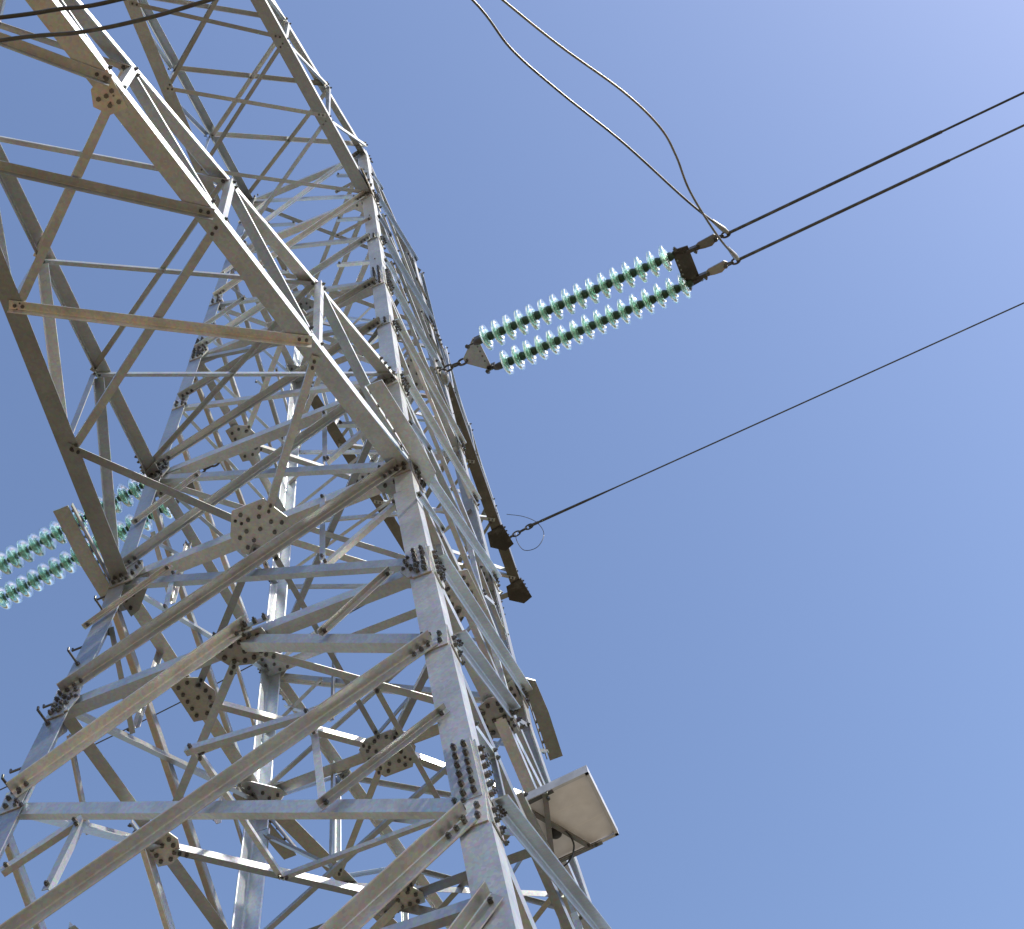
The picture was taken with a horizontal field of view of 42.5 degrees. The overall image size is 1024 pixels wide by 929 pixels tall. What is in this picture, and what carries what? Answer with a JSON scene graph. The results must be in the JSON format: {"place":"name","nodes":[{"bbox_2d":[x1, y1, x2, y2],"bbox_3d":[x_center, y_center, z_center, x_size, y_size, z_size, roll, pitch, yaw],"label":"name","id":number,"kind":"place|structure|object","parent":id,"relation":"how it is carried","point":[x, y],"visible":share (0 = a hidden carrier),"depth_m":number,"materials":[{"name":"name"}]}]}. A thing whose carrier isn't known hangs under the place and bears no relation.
{"place":"outdoors","nodes":[
{"label":"outdoors","id":0,"kind":"place"},
{"bbox_2d":[0,0,1023,928],"label":"sky","id":1,"kind":"structure","parent":0,"point":[783,656],"materials":[{"name":"blue"}]},
{"bbox_3d":[-7.705,1.899,18.836,0.378,0.076,0.562,-21,-61,4],"label":"yoke plate","id":2,"kind":"object","parent":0,"visible":0},
{"bbox_2d":[0,472,145,579],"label":"insulator string","id":3,"kind":"object","parent":2,"relation":"attached to","point":[19,555],"visible":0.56,"depth_m":18.49,"materials":[{"name":"glass"}]},
{"bbox_2d":[0,497,178,609],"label":"insulator string","id":4,"kind":"object","parent":2,"relation":"attached to","point":[18,590],"visible":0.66,"depth_m":18.74,"materials":[{"name":"glass"}]},
{"label":"ground","id":5,"kind":"structure","parent":0,"visible":0},
{"bbox_2d":[0,0,611,928],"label":"transmission tower","id":6,"kind":"structure","parent":5,"relation":"on","point":[450,592],"depth_m":12.45,"materials":[{"name":"metal"}]},
{"bbox_2d":[0,0,124,19],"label":"jumper cable","id":7,"kind":"object","parent":6,"relation":"attached to","point":[56,9],"visible":1,"depth_m":9.51,"materials":[{"name":"metal"}]},
{"bbox_2d":[0,0,215,42],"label":"jumper cable","id":8,"kind":"object","parent":6,"relation":"attached to","point":[110,26],"visible":1,"depth_m":9.60,"materials":[{"name":"metal"}]},
{"bbox_2d":[0,606,361,789],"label":"earth wire","id":9,"kind":"object","parent":6,"relation":"attached to","point":[180,702],"visible":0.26,"depth_m":24.88,"materials":[{"name":"metal"}]},
{"bbox_2d":[174,463,219,489],"bbox_3d":[-4.317,0.095,18.487,0.781,0.098,0.516,-21,-61,4],"label":"yoke plate","id":10,"kind":"object","parent":6,"relation":"attached to","point":[191,485],"visible":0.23,"depth_m":18.48,"materials":[{"name":"grey metal"}]},
{"bbox_2d":[436,335,494,373],"bbox_3d":[-0.689,-1.423,18.059,0.822,0.226,0.524,-21,-61,4],"label":"yoke plate","id":11,"kind":"object","parent":6,"relation":"hanging from","point":[474,355],"visible":0.99,"depth_m":18.06,"materials":[{"name":"metal"}]},
{"bbox_2d":[465,245,683,349],"bbox_3d":[0.800,-2.181,17.462,3.178,0.740,0.366,-26,-62,7],"label":"insulator string","id":12,"kind":"object","parent":11,"relation":"attached to","point":[544,312],"visible":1,"depth_m":17.37,"materials":[{"name":"glass"}]},
{"bbox_2d":[485,273,703,374],"bbox_3d":[1.072,-1.857,17.657,3.174,0.740,0.366,-26,-62,7],"label":"insulator string","id":13,"kind":"object","parent":11,"relation":"attached to","point":[564,337],"visible":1,"depth_m":17.57,"materials":[{"name":"glass"}]},
{"bbox_2d":[672,245,707,290],"bbox_3d":[2.331,-2.583,17.178,0.345,0.102,0.661,-21,-61,4],"label":"yoke plate","id":14,"kind":"object","parent":13,"relation":"attached to","point":[686,266],"visible":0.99,"depth_m":17.17,"materials":[{"name":"metal"}]},
{"bbox_2d":[695,232,730,249],"bbox_3d":[2.588,-2.892,16.977,0.494,0.112,0.133,-31,-62,10],"label":"strain clamp","id":15,"kind":"object","parent":14,"relation":"attached to","point":[709,241],"visible":0.91,"depth_m":16.99,"materials":[{"name":"metal"}]},
{"bbox_2d":[726,91,1023,234],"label":"conductor","id":16,"kind":"object","parent":15,"relation":"attached to","point":[857,171],"visible":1,"depth_m":16.57,"materials":[{"name":"metal"}]},
{"bbox_2d":[471,0,728,233],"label":"jumper cable","id":17,"kind":"object","parent":16,"relation":"attached to","point":[720,227],"visible":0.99,"depth_m":15.80,"materials":[{"name":"metal"}]},
{"bbox_2d":[705,257,740,276],"bbox_3d":[2.748,-2.579,17.168,0.494,0.112,0.133,-31,-62,10],"label":"strain clamp","id":18,"kind":"object","parent":14,"relation":"attached to","point":[720,267],"visible":1,"depth_m":17.18,"materials":[{"name":"metal"}]},
{"bbox_2d":[736,124,1023,261],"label":"conductor","id":19,"kind":"object","parent":18,"relation":"attached to","point":[863,200],"visible":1,"depth_m":16.77,"materials":[{"name":"metal"}]},
{"bbox_2d":[501,0,739,260],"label":"jumper cable","id":20,"kind":"object","parent":19,"relation":"attached to","point":[734,255],"visible":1,"depth_m":15.80,"materials":[{"name":"metal"}]},
{"bbox_2d":[526,765,618,866],"bbox_3d":[0.451,2.939,10.729,0.704,0.150,0.938,-21,-61,4],"label":"solar panel","id":21,"kind":"object","parent":6,"relation":"attached to","point":[572,814],"visible":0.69,"depth_m":10.70,"materials":[{"name":"beige plastic"}]},
{"bbox_2d":[507,302,1023,550],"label":"earth wire","id":22,"kind":"object","parent":6,"relation":"attached to","point":[530,525],"visible":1,"depth_m":25.19,"materials":[{"name":"metal"}]}
]}

